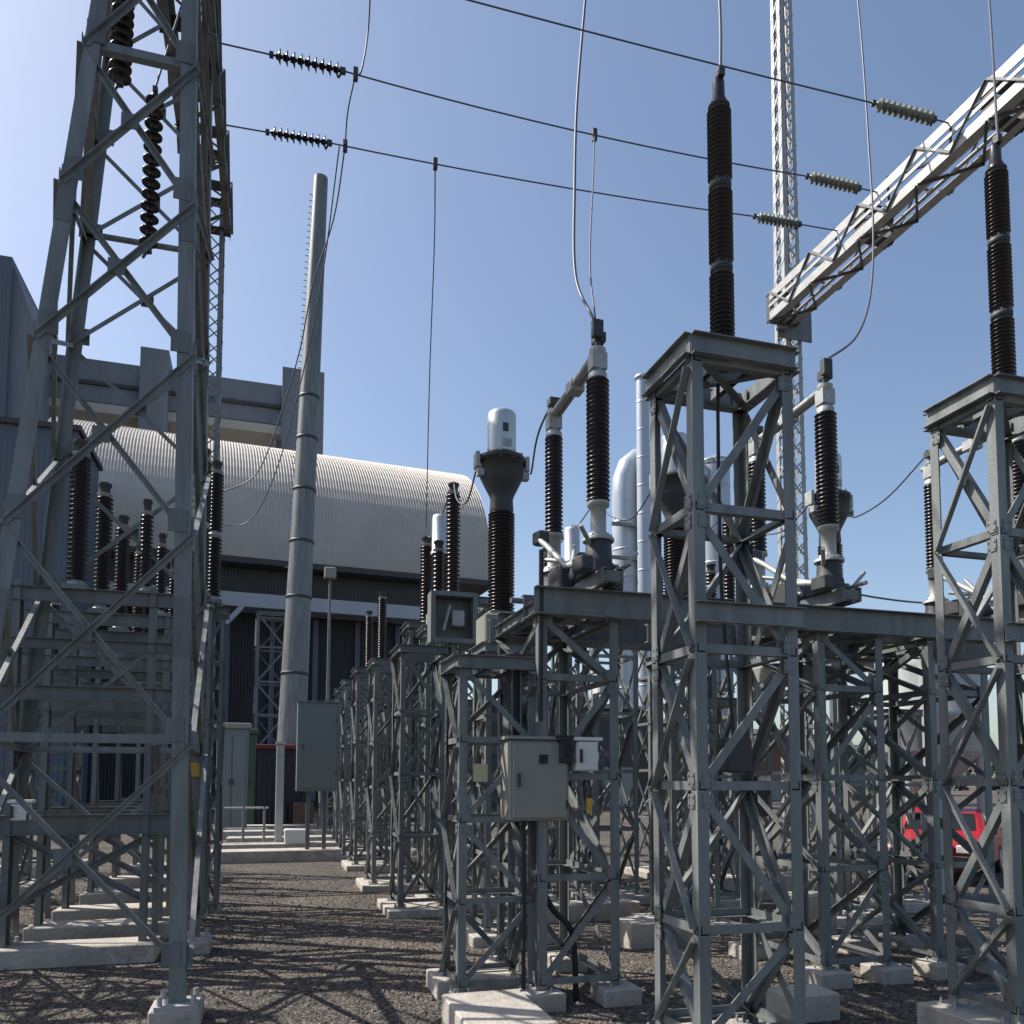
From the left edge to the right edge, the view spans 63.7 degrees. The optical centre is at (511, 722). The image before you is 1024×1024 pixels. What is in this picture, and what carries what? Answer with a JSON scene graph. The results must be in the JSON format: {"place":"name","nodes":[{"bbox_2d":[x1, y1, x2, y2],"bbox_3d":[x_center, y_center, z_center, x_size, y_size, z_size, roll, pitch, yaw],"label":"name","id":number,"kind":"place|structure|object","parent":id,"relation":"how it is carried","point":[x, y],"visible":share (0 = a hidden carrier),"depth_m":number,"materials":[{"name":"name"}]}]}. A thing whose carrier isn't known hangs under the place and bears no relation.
{"place":"outdoors","nodes":[
{"label":"outdoors","id":0,"kind":"place"},
{"bbox_2d":[0,416,102,810],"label":"annex building","id":1,"kind":"structure","parent":0,"point":[23,565],"depth_m":45.36,"materials":[{"name":"metal"}]},
{"bbox_2d":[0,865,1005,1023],"bbox_3d":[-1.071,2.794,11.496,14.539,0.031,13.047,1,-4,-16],"label":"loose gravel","id":2,"kind":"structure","parent":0,"point":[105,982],"depth_m":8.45,"materials":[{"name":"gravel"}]},
{"bbox_2d":[0,786,1007,1023],"bbox_3d":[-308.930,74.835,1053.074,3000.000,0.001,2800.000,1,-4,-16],"label":"ground","id":3,"kind":"structure","parent":0,"point":[247,1007],"depth_m":8.87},
{"bbox_2d":[0,255,51,420],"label":"boiler house","id":4,"kind":"structure","parent":3,"relation":"on","point":[18,311],"depth_m":73.35,"materials":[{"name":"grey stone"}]},
{"bbox_2d":[19,879,34,895],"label":"concrete footing","id":5,"kind":"object","parent":3,"relation":"on","point":[24,885],"visible":0.2,"depth_m":13.62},
{"bbox_2d":[0,647,41,885],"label":"support pedestal","id":6,"kind":"object","parent":5,"relation":"on","point":[27,855],"visible":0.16,"depth_m":14.22,"materials":[{"name":"metal"}]},
{"bbox_2d":[0,936,160,969],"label":"concrete footing","id":7,"kind":"object","parent":3,"relation":"on","point":[60,953],"visible":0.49,"depth_m":8.90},
{"bbox_2d":[0,579,173,947],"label":"portal frame","id":8,"kind":"object","parent":7,"relation":"on","point":[146,823],"visible":0.72,"depth_m":9.22,"materials":[{"name":"metal"}]},
{"bbox_2d":[60,439,91,590],"bbox_3d":[-4.920,-2.350,9.372,0.259,1.730,0.259,1,-4,-16],"label":"post insulator","id":9,"kind":"object","parent":8,"relation":"on","point":[78,501],"visible":0.94,"depth_m":9.31,"materials":[{"name":"ceramic"}]},
{"bbox_2d":[22,916,168,941],"bbox_3d":[-5.182,2.669,10.411,1.650,0.300,0.500,1,-4,-16],"label":"concrete footing","id":10,"kind":"object","parent":3,"relation":"on","point":[82,929],"visible":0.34,"depth_m":10.20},
{"bbox_2d":[20,606,172,925],"bbox_3d":[-5.258,0.547,10.749,1.950,3.980,0.629,1,-4,-16],"label":"portal frame","id":11,"kind":"object","parent":10,"relation":"on","point":[47,707],"visible":0.34,"depth_m":10.55,"materials":[{"name":"metal"}]},
{"bbox_2d":[87,481,113,613],"bbox_3d":[-5.313,-2.257,10.713,0.259,1.730,0.259,1,-4,-16],"label":"post insulator","id":12,"kind":"object","parent":11,"relation":"on","point":[102,540],"visible":0.78,"depth_m":10.66,"materials":[{"name":"ceramic"}]},
{"bbox_2d":[52,902,168,920],"bbox_3d":[-5.575,2.762,11.751,1.650,0.300,0.500,1,-4,-16],"label":"concrete footing","id":13,"kind":"object","parent":3,"relation":"on","point":[92,912],"visible":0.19,"depth_m":11.48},
{"bbox_2d":[51,628,191,908],"bbox_3d":[-5.651,0.650,12.088,1.950,3.960,0.629,1,-4,-16],"label":"portal frame","id":14,"kind":"object","parent":13,"relation":"on","point":[74,673],"visible":0.16,"depth_m":11.78,"materials":[{"name":"metal"}]},
{"bbox_2d":[108,515,130,632],"bbox_3d":[-5.707,-2.164,12.053,0.259,1.730,0.259,1,-4,-16],"label":"post insulator","id":15,"kind":"object","parent":14,"relation":"on","point":[121,559],"visible":0.58,"depth_m":12.00,"materials":[{"name":"ceramic"}]},
{"bbox_2d":[79,888,188,904],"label":"concrete footing","id":16,"kind":"object","parent":3,"relation":"on","point":[94,897],"visible":0.24,"depth_m":13.03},
{"bbox_2d":[77,650,206,892],"bbox_3d":[-6.129,0.773,13.716,1.950,3.940,0.629,1,-4,-16],"label":"portal frame","id":17,"kind":"object","parent":16,"relation":"on","point":[96,723],"visible":0.2,"depth_m":13.38,"materials":[{"name":"metal"}]},
{"bbox_2d":[107,874,165,889],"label":"concrete footing","id":18,"kind":"object","parent":3,"relation":"on","point":[132,881],"visible":0.09,"depth_m":15.06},
{"bbox_2d":[99,667,215,877],"bbox_3d":[-6.719,0.917,15.726,1.950,3.930,0.629,1,-4,-16],"label":"portal frame","id":19,"kind":"object","parent":18,"relation":"on","point":[116,870],"visible":0.3,"depth_m":15.34,"materials":[{"name":"metal"}]},
{"bbox_2d":[49,346,323,454],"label":"crane portal","id":20,"kind":"object","parent":3,"relation":"on","point":[250,412],"visible":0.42,"depth_m":82.69,"materials":[{"name":"metal"}]},
{"bbox_2d":[188,601,218,917],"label":"support pedestal","id":21,"kind":"object","parent":3,"relation":"on","point":[208,711],"visible":0.35,"depth_m":11.48,"materials":[{"name":"metal"}]},
{"bbox_2d":[188,197,224,911],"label":"gantry column","id":22,"kind":"structure","parent":3,"relation":"on","point":[219,345],"depth_m":13.07,"materials":[{"name":"metal"}]},
{"bbox_2d":[157,0,232,237],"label":"gantry beam","id":23,"kind":"structure","parent":22,"relation":"on","point":[221,136],"depth_m":10.95,"materials":[{"name":"metal"}]},
{"bbox_2d":[155,5,180,85],"bbox_3d":[-3.757,-7.516,9.079,0.299,1.262,0.024,3,-5,-37],"label":"overhead wire","id":24,"kind":"object","parent":23,"relation":"hanging from","point":[166,52],"visible":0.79,"depth_m":9.06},
{"bbox_2d":[139,85,163,258],"bbox_3d":[-3.880,-5.922,8.880,0.204,1.950,0.189,1,-4,-16],"label":"insulator string","id":25,"kind":"object","parent":24,"relation":"hanging from","point":[152,172],"visible":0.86,"depth_m":8.86,"materials":[{"name":"ceramic"}]},
{"bbox_2d":[188,608,229,913],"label":"support pedestal","id":26,"kind":"object","parent":3,"relation":"on","point":[221,616],"visible":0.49,"depth_m":11.95,"materials":[{"name":"metal"}]},
{"bbox_2d":[206,460,223,606],"bbox_3d":[-4.397,-2.811,12.221,0.252,2.150,0.252,1,-4,-16],"label":"post insulator","id":27,"kind":"object","parent":26,"relation":"on","point":[215,522],"visible":0.88,"depth_m":12.16,"materials":[{"name":"ceramic"}]},
{"bbox_2d":[214,723,251,832],"bbox_3d":[-10.178,2.063,30.032,1.258,4.020,1.700,1,-4,-16],"label":"equipment kiosk","id":28,"kind":"object","parent":3,"relation":"on","point":[234,782],"visible":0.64,"depth_m":29.33,"materials":[{"name":"grey metal"}]},
{"bbox_2d":[231,736,245,827],"bbox_3d":[-9.723,2.116,29.335,0.445,3.285,0.085,1,-4,-16],"label":"door","id":29,"kind":"structure","parent":28,"relation":"in","point":[239,742],"depth_m":29.34,"materials":[{"name":"grey metal"}]},
{"bbox_2d":[252,611,284,743],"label":"lattice stand","id":30,"kind":"object","parent":3,"relation":"on","point":[257,678],"visible":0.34,"depth_m":41.92,"materials":[{"name":"metal"}]},
{"bbox_2d":[48,417,488,807],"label":"turbine hall","id":31,"kind":"structure","parent":3,"relation":"on","point":[371,530],"depth_m":59.08,"materials":[{"name":"metal"}]},
{"bbox_2d":[211,847,340,863],"bbox_3d":[-5.944,3.322,20.346,3.330,0.380,0.800,1,-4,-16],"label":"concrete footing","id":32,"kind":"object","parent":3,"relation":"on","point":[265,855],"visible":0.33,"depth_m":20.07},
{"bbox_2d":[254,744,303,824],"bbox_3d":[-10.178,2.754,35.990,2.271,3.472,3.200,1,-4,-16],"label":"equipment hut","id":33,"kind":"object","parent":3,"relation":"on","point":[265,781],"visible":0.16,"depth_m":34.46,"materials":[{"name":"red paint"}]},
{"bbox_2d":[255,755,275,822],"bbox_3d":[-10.208,2.743,34.394,0.870,2.814,0.040,1,-4,-16],"label":"door","id":34,"kind":"structure","parent":33,"relation":"in","point":[266,764],"depth_m":34.37,"materials":[{"name":"metal"}]},
{"bbox_2d":[277,173,327,744],"bbox_3d":[-10.219,-11.148,39.644,1.907,31.761,1.431,4,-5,-41],"label":"steel monopole","id":35,"kind":"object","parent":3,"relation":"on","point":[294,673],"visible":0.91,"depth_m":39.18,"materials":[{"name":"metal"}]},
{"bbox_2d":[305,791,326,848],"bbox_3d":[-4.896,2.569,20.580,0.700,1.720,0.300,1,-4,-16],"label":"cabinet stand","id":36,"kind":"object","parent":3,"relation":"on","point":[307,819],"visible":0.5,"depth_m":20.55,"materials":[{"name":"metal"}]},
{"bbox_2d":[296,700,339,790],"bbox_3d":[-4.886,0.595,20.701,1.050,2.235,0.585,1,-4,-16],"label":"control cabinet","id":37,"kind":"object","parent":36,"relation":"on","point":[317,746],"visible":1,"depth_m":20.46,"materials":[{"name":"grey metal"}]},
{"bbox_2d":[336,851,378,860],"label":"concrete footing","id":38,"kind":"object","parent":3,"relation":"on","point":[339,858],"visible":0.1,"depth_m":20.39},
{"bbox_2d":[338,679,373,855],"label":"support pedestal","id":39,"kind":"object","parent":38,"relation":"on","point":[345,687],"visible":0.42,"depth_m":20.93,"materials":[{"name":"metal"}]},
{"bbox_2d":[341,860,395,871],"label":"concrete footing","id":40,"kind":"object","parent":3,"relation":"on","point":[346,865],"visible":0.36,"depth_m":18.28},
{"bbox_2d":[347,667,391,864],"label":"support pedestal","id":41,"kind":"object","parent":40,"relation":"on","point":[358,674],"visible":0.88,"depth_m":18.70,"materials":[{"name":"metal"}]},
{"bbox_2d":[356,878,419,892],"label":"concrete footing","id":42,"kind":"object","parent":3,"relation":"on","point":[365,887],"visible":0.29,"depth_m":14.86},
{"bbox_2d":[363,658,415,884],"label":"support pedestal","id":43,"kind":"object","parent":42,"relation":"on","point":[376,666],"visible":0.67,"depth_m":15.21,"materials":[{"name":"metal"}]},
{"bbox_2d":[414,624,464,889],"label":"support pedestal","id":44,"kind":"object","parent":42,"relation":"on","point":[425,724],"visible":0.31,"depth_m":14.55,"materials":[{"name":"metal"}]},
{"bbox_2d":[377,897,442,918],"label":"concrete footing","id":45,"kind":"object","parent":3,"relation":"on","point":[412,910],"visible":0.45,"depth_m":12.07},
{"bbox_2d":[386,644,450,908],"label":"support pedestal","id":46,"kind":"object","parent":45,"relation":"on","point":[405,653],"visible":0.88,"depth_m":12.52,"materials":[{"name":"metal"}]},
{"bbox_2d":[427,590,477,655],"bbox_3d":[-0.921,-1.508,12.741,0.730,0.981,0.325,1,-4,-16],"label":"mechanism housing","id":47,"kind":"object","parent":46,"relation":"on","point":[452,617],"visible":0.9,"depth_m":12.71,"materials":[{"name":"metal"}]},
{"bbox_2d":[415,894,496,911],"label":"concrete footing","id":48,"kind":"object","parent":3,"relation":"on","point":[480,908],"visible":0.24,"depth_m":12.66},
{"bbox_2d":[426,596,491,902],"bbox_3d":[-0.847,0.409,13.301,0.924,4.796,0.924,1,-4,-16],"label":"support pedestal","id":49,"kind":"object","parent":48,"relation":"on","point":[483,603],"visible":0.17,"depth_m":13.07,"materials":[{"name":"metal"}]},
{"bbox_2d":[446,482,460,591],"bbox_3d":[-0.963,-2.953,13.499,0.288,1.950,0.288,1,-4,-16],"label":"post insulator","id":50,"kind":"object","parent":49,"relation":"on","point":[453,513],"visible":0.82,"depth_m":13.43,"materials":[{"name":"ceramic"}]},
{"bbox_2d":[426,968,526,998],"bbox_3d":[-0.309,2.529,7.933,0.950,0.260,0.550,1,-4,-16],"label":"concrete footing","id":51,"kind":"object","parent":3,"relation":"on","point":[438,985],"visible":0.33,"depth_m":7.72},
{"bbox_2d":[437,654,535,993],"bbox_3d":[-0.221,0.915,7.757,0.844,3.016,0.784,1,-4,-16],"label":"support pedestal","id":52,"kind":"object","parent":51,"relation":"on","point":[464,668],"visible":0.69,"depth_m":7.52,"materials":[{"name":"metal"}]},
{"bbox_2d":[500,654,522,735],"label":"operating column","id":53,"kind":"structure","parent":52,"relation":"on","point":[512,692],"depth_m":7.72,"materials":[{"name":"metal"}]},
{"bbox_2d":[442,989,557,1023],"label":"concrete footing","id":54,"kind":"object","parent":3,"relation":"on","point":[512,1006],"visible":1,"depth_m":6.19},
{"bbox_2d":[466,920,558,947],"bbox_3d":[-0.095,2.728,10.541,1.100,0.227,1.100,1,-4,-16],"label":"concrete footing","id":55,"kind":"object","parent":3,"relation":"on","point":[474,938],"visible":0.21,"depth_m":10.04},
{"bbox_2d":[467,641,535,933],"bbox_3d":[-0.090,0.818,10.674,0.824,3.616,0.824,1,-4,-16],"label":"support pedestal","id":56,"kind":"object","parent":55,"relation":"on","point":[487,717],"visible":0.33,"depth_m":10.42,"materials":[{"name":"metal"}]},
{"bbox_2d":[473,407,529,644],"bbox_3d":[-0.139,-2.577,10.895,0.730,3.160,0.615,1,-4,-16],"label":"current transformer","id":57,"kind":"object","parent":56,"relation":"on","point":[501,467],"visible":0.96,"depth_m":10.76,"materials":[{"name":"grey ceramic"}]},
{"bbox_2d":[411,699,648,807],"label":"building wall","id":58,"kind":"structure","parent":3,"relation":"on","point":[627,780],"depth_m":62.69,"materials":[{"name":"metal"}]},
{"bbox_2d":[506,894,573,903],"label":"concrete footing","id":59,"kind":"object","parent":3,"relation":"on","point":[552,898],"visible":0.1,"depth_m":13.07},
{"bbox_2d":[525,673,558,896],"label":"support pedestal","id":60,"kind":"object","parent":59,"relation":"on","point":[553,702],"visible":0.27,"depth_m":13.42,"materials":[{"name":"metal"}]},
{"bbox_2d":[516,985,565,1012],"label":"concrete footing","id":61,"kind":"object","parent":3,"relation":"on","point":[548,1001],"visible":0.53,"depth_m":7.15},
{"bbox_2d":[491,601,626,992],"bbox_3d":[0.414,0.700,8.168,0.908,3.506,1.528,1,-4,-16],"label":"support pedestal","id":62,"kind":"object","parent":61,"relation":"on","point":[511,625],"visible":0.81,"depth_m":7.66,"materials":[{"name":"metal"}]},
{"bbox_2d":[500,735,571,820],"bbox_3d":[0.207,0.504,7.475,0.609,0.752,0.385,1,-4,-16],"label":"control cabinet","id":63,"kind":"object","parent":62,"relation":"attached to","point":[535,781],"visible":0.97,"depth_m":7.33,"materials":[{"name":"grey metal"}]},
{"bbox_2d":[488,585,994,686],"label":"disconnector platform","id":64,"kind":"structure","parent":62,"relation":"on","point":[633,612],"depth_m":8.37,"materials":[{"name":"metal"}]},
{"bbox_2d":[532,318,638,590],"bbox_3d":[0.660,-2.491,8.444,0.680,2.612,1.970,1,-4,-16],"label":"disconnector","id":65,"kind":"object","parent":64,"relation":"on","point":[593,567],"visible":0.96,"depth_m":7.82,"materials":[{"name":"ceramic"}]},
{"bbox_2d":[748,358,867,606],"bbox_3d":[3.107,-2.435,9.159,0.680,2.612,1.970,1,-4,-16],"label":"disconnector","id":66,"kind":"object","parent":64,"relation":"on","point":[827,585],"visible":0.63,"depth_m":8.50,"materials":[{"name":"ceramic"}]},
{"bbox_2d":[921,417,1023,622],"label":"disconnector","id":67,"kind":"object","parent":64,"relation":"on","point":[953,607],"visible":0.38,"depth_m":10.06,"materials":[{"name":"metal"}]},
{"bbox_2d":[547,898,640,923],"bbox_3d":[1.044,2.766,11.917,1.600,0.350,0.400,1,-4,-16],"label":"concrete footing","id":68,"kind":"object","parent":3,"relation":"on","point":[628,907],"visible":0.28,"depth_m":11.80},
{"bbox_2d":[570,888,648,903],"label":"concrete footing","id":69,"kind":"object","parent":3,"relation":"on","point":[642,899],"visible":0.17,"depth_m":13.49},
{"bbox_2d":[572,648,643,896],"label":"support pedestal","id":70,"kind":"object","parent":69,"relation":"on","point":[595,887],"visible":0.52,"depth_m":13.79,"materials":[{"name":"metal"}]},
{"bbox_2d":[590,979,641,1007],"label":"concrete footing","id":71,"kind":"object","parent":3,"relation":"on","point":[604,995],"visible":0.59,"depth_m":7.36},
{"bbox_2d":[635,373,650,707],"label":"exhaust stack","id":72,"kind":"object","parent":3,"relation":"on","point":[643,491],"visible":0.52,"depth_m":74.42,"materials":[{"name":"silver metal"}]},
{"bbox_2d":[624,866,684,878],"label":"concrete footing","id":73,"kind":"object","parent":3,"relation":"on","point":[643,872],"visible":0.15,"depth_m":17.18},
{"bbox_2d":[633,650,686,870],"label":"support pedestal","id":74,"kind":"object","parent":73,"relation":"on","point":[644,802],"visible":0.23,"depth_m":17.66,"materials":[{"name":"metal"}]},
{"bbox_2d":[620,916,690,949],"bbox_3d":[1.722,2.618,10.142,0.800,0.400,0.500,1,-4,-16],"label":"concrete footing","id":75,"kind":"object","parent":3,"relation":"on","point":[636,932],"visible":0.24,"depth_m":9.87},
{"bbox_2d":[611,449,730,799],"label":"exhaust duct","id":76,"kind":"object","parent":3,"relation":"on","point":[624,506],"visible":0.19,"depth_m":76.67,"materials":[{"name":"silver metal"}]},
{"bbox_2d":[631,913,740,935],"bbox_3d":[2.352,2.784,11.255,1.100,0.227,1.100,1,-4,-16],"label":"concrete footing","id":77,"kind":"object","parent":3,"relation":"on","point":[728,922],"visible":0.15,"depth_m":10.94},
{"bbox_2d":[643,654,725,921],"bbox_3d":[2.357,0.875,11.388,0.824,3.616,0.824,1,-4,-16],"label":"support pedestal","id":78,"kind":"object","parent":77,"relation":"on","point":[671,807],"visible":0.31,"depth_m":11.19,"materials":[{"name":"metal"}]},
{"bbox_2d":[649,431,688,595],"bbox_3d":[2.308,-2.520,11.609,0.730,3.160,0.615,1,-4,-16],"label":"current transformer","id":79,"kind":"object","parent":78,"relation":"on","point":[672,499],"visible":0.23,"depth_m":11.46,"materials":[{"name":"grey ceramic"}]},
{"bbox_2d":[678,896,739,908],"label":"concrete footing","id":80,"kind":"object","parent":3,"relation":"on","point":[729,902],"visible":0.14,"depth_m":12.86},
{"bbox_2d":[686,697,739,899],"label":"support pedestal","id":81,"kind":"object","parent":80,"relation":"on","point":[722,702],"visible":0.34,"depth_m":13.28,"materials":[{"name":"metal"}]},
{"bbox_2d":[681,1018,768,1023],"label":"concrete footing","id":82,"kind":"object","parent":3,"relation":"on","point":[729,1021],"depth_m":6.25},
{"bbox_2d":[641,329,806,1023],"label":"support pedestal","id":83,"kind":"object","parent":82,"relation":"on","point":[692,379],"visible":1,"depth_m":5.82,"materials":[{"name":"metal"}]},
{"bbox_2d":[707,65,734,373],"bbox_3d":[1.569,-3.807,6.207,0.260,2.330,0.260,1,-4,-16],"label":"surge arrester","id":84,"kind":"object","parent":83,"relation":"on","point":[720,218],"visible":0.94,"depth_m":6.15,"materials":[{"name":"ceramic"}]},
{"bbox_2d":[770,0,817,891],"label":"gantry mast","id":85,"kind":"object","parent":3,"relation":"on","point":[785,191],"visible":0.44,"depth_m":15.39,"materials":[{"name":"metal"}]},
{"bbox_2d":[766,45,1023,326],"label":"gantry beam","id":86,"kind":"structure","parent":85,"relation":"attached to","point":[1010,91],"depth_m":11.83,"materials":[{"name":"metal"}]},
{"bbox_2d":[766,984,839,1022],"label":"concrete footing","id":87,"kind":"object","parent":3,"relation":"on","point":[822,1004],"visible":0.63,"depth_m":6.91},
{"bbox_2d":[837,905,894,927],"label":"concrete footing","id":88,"kind":"object","parent":3,"relation":"on","point":[873,921],"visible":0.1,"depth_m":11.47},
{"bbox_2d":[804,660,881,915],"bbox_3d":[4.804,0.931,12.102,0.824,3.616,0.824,1,-4,-16],"label":"support pedestal","id":89,"kind":"object","parent":88,"relation":"on","point":[836,844],"visible":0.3,"depth_m":11.85,"materials":[{"name":"metal"}]},
{"bbox_2d":[805,453,853,578],"bbox_3d":[4.756,-2.464,12.323,0.730,3.160,0.615,1,-4,-16],"label":"current transformer","id":90,"kind":"object","parent":89,"relation":"on","point":[845,500],"visible":0.12,"depth_m":12.23,"materials":[{"name":"grey ceramic"}]},
{"bbox_2d":[860,961,913,984],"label":"concrete footing","id":91,"kind":"object","parent":3,"relation":"on","point":[880,973],"visible":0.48,"depth_m":8.19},
{"bbox_2d":[752,619,897,971],"bbox_3d":[3.255,0.765,8.996,0.908,3.506,1.528,1,-4,-16],"label":"support pedestal","id":92,"kind":"object","parent":91,"relation":"on","point":[818,766],"visible":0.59,"depth_m":8.44,"materials":[{"name":"metal"}]},
{"bbox_2d":[854,894,944,912],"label":"concrete footing","id":93,"kind":"object","parent":3,"relation":"on","point":[914,905],"visible":0.1,"depth_m":12.66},
{"bbox_2d":[864,708,927,900],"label":"support pedestal","id":94,"kind":"object","parent":93,"relation":"on","point":[917,715],"visible":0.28,"depth_m":13.00,"materials":[{"name":"metal"}]},
{"bbox_2d":[879,932,923,950],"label":"concrete footing","id":95,"kind":"object","parent":3,"relation":"on","point":[915,940],"visible":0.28,"depth_m":9.85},
{"bbox_2d":[835,627,1004,962],"bbox_3d":[4.561,0.795,9.377,0.908,3.506,1.528,1,-4,-16],"label":"support pedestal","id":96,"kind":"object","parent":95,"relation":"on","point":[934,940],"visible":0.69,"depth_m":9.05,"materials":[{"name":"metal"}]},
{"bbox_2d":[866,659,985,876],"bbox_3d":[9.202,0.746,18.314,2.407,5.114,2.407,1,-4,-16],"label":"storage tank","id":97,"kind":"object","parent":3,"relation":"on","point":[973,752],"visible":0.06,"depth_m":17.45,"materials":[{"name":"metal"}]},
{"bbox_2d":[888,807,1002,883],"bbox_3d":[9.338,2.549,17.681,2.000,1.430,4.080,-3,-5,36],"label":"red car","id":98,"kind":"object","parent":3,"relation":"on","point":[975,819],"visible":0.16,"depth_m":16.89,"materials":[{"name":"paint"}]},
{"bbox_2d":[917,995,1008,1023],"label":"concrete footing","id":99,"kind":"object","parent":3,"relation":"on","point":[930,1012],"visible":0.67,"depth_m":6.57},
{"bbox_2d":[922,372,1023,1023],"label":"support pedestal","id":100,"kind":"object","parent":99,"relation":"on","point":[976,411],"visible":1,"depth_m":6.53,"materials":[{"name":"metal"}]},
{"bbox_2d":[984,133,1016,407],"bbox_3d":[4.113,-3.829,6.954,0.260,2.330,0.260,1,-4,-16],"label":"surge arrester","id":101,"kind":"object","parent":100,"relation":"on","point":[999,267],"visible":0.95,"depth_m":6.91,"materials":[{"name":"ceramic"}]},
{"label":"concrete footing","id":102,"kind":"object","parent":3,"relation":"on","visible":0},
{"bbox_2d":[0,0,216,1011],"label":"lattice tower","id":103,"kind":"structure","parent":102,"relation":"on","point":[92,135],"depth_m":7.27,"materials":[{"name":"metal"}]},
{"bbox_2d":[108,0,134,89],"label":"insulator string","id":104,"kind":"object","parent":103,"relation":"hanging from","point":[120,71],"visible":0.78,"depth_m":8.85,"materials":[{"name":"ceramic"}]},
{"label":"concrete footing","id":105,"kind":"object","parent":3,"relation":"on","visible":0},
{"bbox_2d":[707,655,772,874],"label":"support pedestal","id":106,"kind":"object","parent":105,"relation":"on","point":[767,762],"visible":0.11,"depth_m":14.42,"materials":[{"name":"metal"}]},
{"bbox_2d":[0,0,1023,777],"label":"sky","id":107,"kind":"structure","parent":0,"point":[511,323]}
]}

